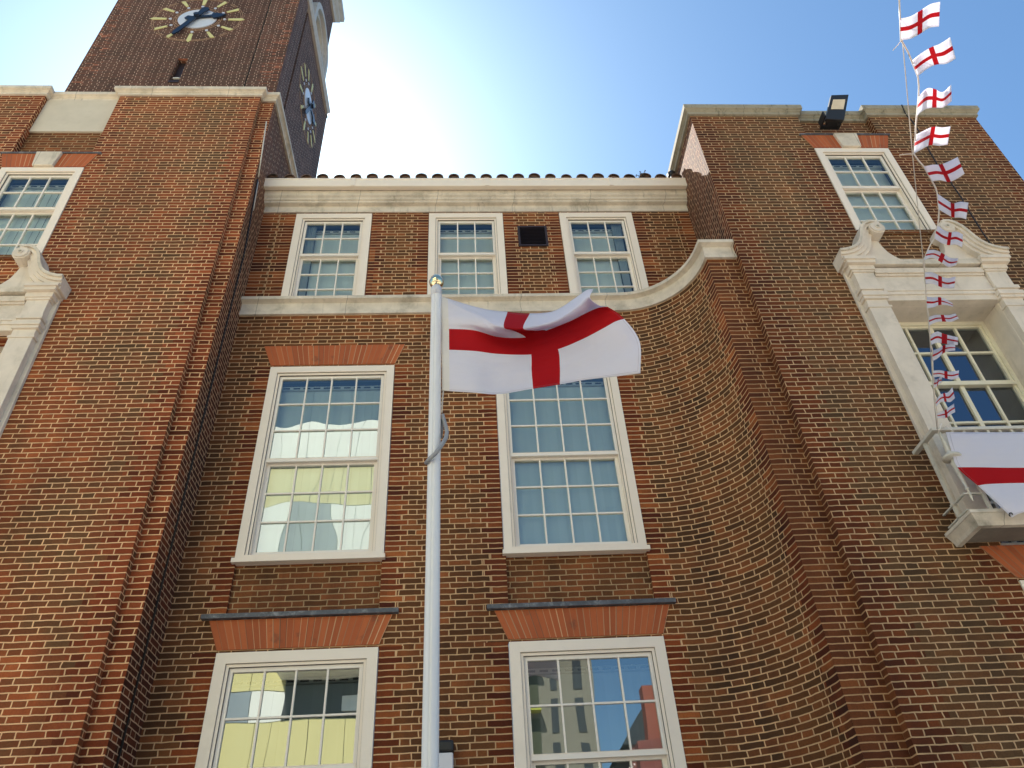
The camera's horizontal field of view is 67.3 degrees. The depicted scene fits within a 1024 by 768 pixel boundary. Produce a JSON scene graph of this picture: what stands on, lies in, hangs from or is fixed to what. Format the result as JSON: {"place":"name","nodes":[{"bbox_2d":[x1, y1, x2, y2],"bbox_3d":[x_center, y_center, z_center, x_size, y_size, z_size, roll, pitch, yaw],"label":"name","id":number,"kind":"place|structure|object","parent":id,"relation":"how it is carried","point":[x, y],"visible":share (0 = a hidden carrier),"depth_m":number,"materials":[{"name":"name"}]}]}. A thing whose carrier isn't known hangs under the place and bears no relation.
{"place":"outdoors","nodes":[
{"label":"outdoors","id":0,"kind":"place"},
{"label":"ground","id":1,"kind":"structure","parent":0,"visible":0},
{"bbox_2d":[421,274,448,767],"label":"flagpole","id":2,"kind":"object","parent":1,"relation":"on","point":[437,422],"visible":1,"depth_m":4.46,"materials":[{"name":"white metal"}]},
{"bbox_2d":[441,289,640,393],"bbox_3d":[0.184,-0.320,5.525,1.400,1.054,0.329,-1,-39,-4],"label":"flag","id":3,"kind":"object","parent":2,"relation":"attached to","point":[582,336],"visible":1,"depth_m":5.51,"materials":[{"name":"fabric"}]},
{"bbox_2d":[0,85,1023,767],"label":"town hall","id":4,"kind":"structure","parent":1,"relation":"on","point":[750,515],"depth_m":8.16,"materials":[{"name":"brick"}]},
{"bbox_2d":[0,167,83,254],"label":"window","id":5,"kind":"structure","parent":4,"relation":"in","point":[33,200],"depth_m":10.17,"materials":[{"name":"clear glass"}]},
{"bbox_2d":[65,0,344,177],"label":"clock tower","id":6,"kind":"structure","parent":4,"relation":"attached to","point":[281,46],"depth_m":17.96,"materials":[{"name":"brick"}]},
{"bbox_2d":[168,64,185,82],"bbox_3d":[-7.318,-6.826,16.931,0.215,1.050,0.220,-1,-39,-4],"label":"slit window","id":7,"kind":"structure","parent":6,"relation":"in","point":[176,78],"depth_m":16.97,"materials":[{"name":"glass"}]},
{"bbox_2d":[195,647,378,767],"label":"window","id":8,"kind":"structure","parent":4,"relation":"in","point":[313,708],"depth_m":6.84,"materials":[{"name":"clear glass"}]},
{"bbox_2d":[231,365,394,565],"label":"window","id":9,"kind":"structure","parent":4,"relation":"in","point":[317,492],"depth_m":8.51,"materials":[{"name":"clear glass"}]},
{"bbox_2d":[281,213,371,295],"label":"window","id":10,"kind":"structure","parent":4,"relation":"in","point":[329,253],"depth_m":10.66,"materials":[{"name":"clear glass"}]},
{"bbox_2d":[439,740,453,767],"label":"wall lamp","id":11,"kind":"object","parent":4,"relation":"attached to","point":[446,753],"visible":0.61,"depth_m":6.49,"materials":[{"name":"white plastic"}]},
{"bbox_2d":[427,213,507,293],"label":"window","id":12,"kind":"structure","parent":4,"relation":"in","point":[467,250],"depth_m":10.80,"materials":[{"name":"clear glass"}]},
{"bbox_2d":[496,376,650,557],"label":"window","id":13,"kind":"structure","parent":4,"relation":"in","point":[568,486],"depth_m":8.62,"materials":[{"name":"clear glass"}]},
{"bbox_2d":[509,636,686,767],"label":"window","id":14,"kind":"structure","parent":4,"relation":"in","point":[600,702],"depth_m":6.97,"materials":[{"name":"clear glass"}]},
{"bbox_2d":[559,212,648,292],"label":"window","id":15,"kind":"structure","parent":4,"relation":"in","point":[602,253],"depth_m":10.90,"materials":[{"name":"clear glass"}]},
{"bbox_2d":[667,170,674,177],"bbox_3d":[2.473,-3.232,11.905,0.130,0.365,0.127,-1,-39,-4],"label":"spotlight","id":16,"kind":"object","parent":4,"relation":"on","point":[670,173],"visible":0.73,"depth_m":11.87,"materials":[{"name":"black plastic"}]},
{"bbox_2d":[818,95,847,129],"bbox_3d":[4.676,-3.920,11.141,0.428,0.466,0.344,-1,-39,-4],"label":"floodlight","id":17,"kind":"object","parent":4,"relation":"attached to","point":[833,118],"visible":1,"depth_m":11.07,"materials":[{"name":"black plastic"}]},
{"bbox_2d":[814,148,935,229],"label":"window","id":18,"kind":"structure","parent":4,"relation":"in","point":[869,183],"depth_m":10.43,"materials":[{"name":"clear glass"}]},
{"bbox_2d":[902,40,936,426],"bbox_3d":[3.374,-1.147,6.279,0.082,1.323,3.640,-15,-40,13],"label":"guy line","id":19,"kind":"object","parent":4,"relation":"attached to","point":[918,210],"visible":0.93,"depth_m":6.27,"materials":[{"name":"fabric"}]},
{"bbox_2d":[898,0,939,427],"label":"bunting tape","id":20,"kind":"object","parent":19,"relation":"on","point":[906,49],"visible":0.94,"depth_m":6.23,"materials":[{"name":"white fabric"}]},
{"bbox_2d":[900,2,939,39],"bbox_3d":[2.904,-2.581,5.456,0.549,0.624,0.055,-1,-39,-4],"label":"bunting flag","id":21,"kind":"object","parent":20,"relation":"hanging from","point":[921,21],"visible":1,"depth_m":5.44,"materials":[{"name":"fabric"}]},
{"bbox_2d":[914,126,950,152],"bbox_3d":[3.304,-1.930,6.001,0.436,0.378,0.091,-1,-39,-4],"label":"bunting flag","id":22,"kind":"object","parent":20,"relation":"hanging from","point":[937,136],"visible":0.99,"depth_m":5.98,"materials":[{"name":"fabric"}]},
{"bbox_2d":[913,37,955,75],"bbox_3d":[3.157,-2.461,5.732,0.464,0.542,0.056,-1,-39,-4],"label":"bunting flag","id":23,"kind":"object","parent":20,"relation":"hanging from","point":[942,53],"visible":1,"depth_m":5.69,"materials":[{"name":"fabric"}]},
{"bbox_2d":[917,85,951,115],"bbox_3d":[3.215,-2.158,5.842,0.480,0.503,0.095,8,-40,-14],"label":"bunting flag","id":24,"kind":"object","parent":20,"relation":"hanging from","point":[930,98],"visible":1,"depth_m":5.84,"materials":[{"name":"fabric"}]},
{"bbox_2d":[934,377,941,387],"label":"bunting flag","id":25,"kind":"object","parent":20,"relation":"hanging from","point":[938,381],"visible":1,"depth_m":6.91,"materials":[{"name":"fabric"}]},
{"bbox_2d":[925,272,954,288],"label":"bunting flag","id":26,"kind":"object","parent":20,"relation":"hanging from","point":[937,280],"visible":1,"depth_m":6.48,"materials":[{"name":"fabric"}]},
{"bbox_2d":[927,297,952,307],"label":"bunting flag","id":27,"kind":"object","parent":20,"relation":"hanging from","point":[932,302],"visible":1,"depth_m":6.59,"materials":[{"name":"fabric"}]},
{"bbox_2d":[924,250,957,266],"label":"bunting flag","id":28,"kind":"object","parent":20,"relation":"hanging from","point":[945,260],"visible":1,"depth_m":6.40,"materials":[{"name":"fabric"}]},
{"bbox_2d":[930,331,957,344],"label":"bunting flag","id":29,"kind":"object","parent":20,"relation":"hanging from","point":[937,337],"visible":1,"depth_m":6.74,"materials":[{"name":"fabric"}]},
{"bbox_2d":[929,313,958,325],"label":"bunting flag","id":30,"kind":"object","parent":20,"relation":"hanging from","point":[942,318],"visible":1,"depth_m":6.70,"materials":[{"name":"fabric"}]},
{"bbox_2d":[933,344,954,360],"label":"bunting flag","id":31,"kind":"object","parent":20,"relation":"hanging from","point":[938,352],"visible":0.98,"depth_m":6.83,"materials":[{"name":"fabric"}]},
{"bbox_2d":[924,157,964,181],"bbox_3d":[3.409,-1.683,6.095,0.326,0.332,0.091,-1,-39,-4],"label":"bunting flag","id":32,"kind":"object","parent":20,"relation":"hanging from","point":[950,171],"visible":1,"depth_m":6.11,"materials":[{"name":"fabric"}]},
{"bbox_2d":[936,388,954,405],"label":"bunting flag","id":33,"kind":"object","parent":20,"relation":"hanging from","point":[949,396],"visible":1,"depth_m":7.10,"materials":[{"name":"fabric"}]},
{"bbox_2d":[933,370,958,379],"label":"bunting flag","id":34,"kind":"object","parent":20,"relation":"hanging from","point":[947,374],"visible":1,"depth_m":6.88,"materials":[{"name":"fabric"}]},
{"bbox_2d":[937,404,954,417],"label":"bunting flag","id":35,"kind":"object","parent":20,"relation":"hanging from","point":[948,411],"visible":1,"depth_m":7.10,"materials":[{"name":"fabric"}]},
{"bbox_2d":[934,226,962,246],"bbox_3d":[3.568,-1.197,6.298,0.282,0.257,0.055,-1,-39,-4],"label":"bunting flag","id":36,"kind":"object","parent":20,"relation":"hanging from","point":[942,236],"visible":1,"depth_m":6.30,"materials":[{"name":"fabric"}]},
{"bbox_2d":[937,194,967,218],"bbox_3d":[3.505,-1.389,6.135,0.288,0.320,0.087,-1,-39,-4],"label":"bunting flag","id":37,"kind":"object","parent":20,"relation":"hanging from","point":[957,210],"visible":1,"depth_m":6.16,"materials":[{"name":"fabric"}]},
{"bbox_2d":[901,105,990,242],"bbox_3d":[5.911,-2.909,10.520,0.064,3.104,0.170,-32,-47,31],"label":"black cable","id":38,"kind":"object","parent":4,"relation":"hanging from","point":[950,182],"visible":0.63,"depth_m":10.33,"materials":[{"name":"plastic"}]},
{"bbox_2d":[899,321,1023,544],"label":"window","id":39,"kind":"structure","parent":4,"relation":"in","point":[987,391],"depth_m":9.07,"materials":[{"name":"glass"}]},
{"bbox_2d":[946,432,1023,516],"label":"hanging flag","id":40,"kind":"object","parent":4,"relation":"hanging from","point":[990,464],"visible":1,"depth_m":6.98,"materials":[{"name":"fabric"}]},
{"bbox_2d":[1019,580,1023,590],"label":"window","id":41,"kind":"structure","parent":4,"relation":"in","point":[1021,582],"depth_m":6.74,"materials":[{"name":"white glass"}]}
]}

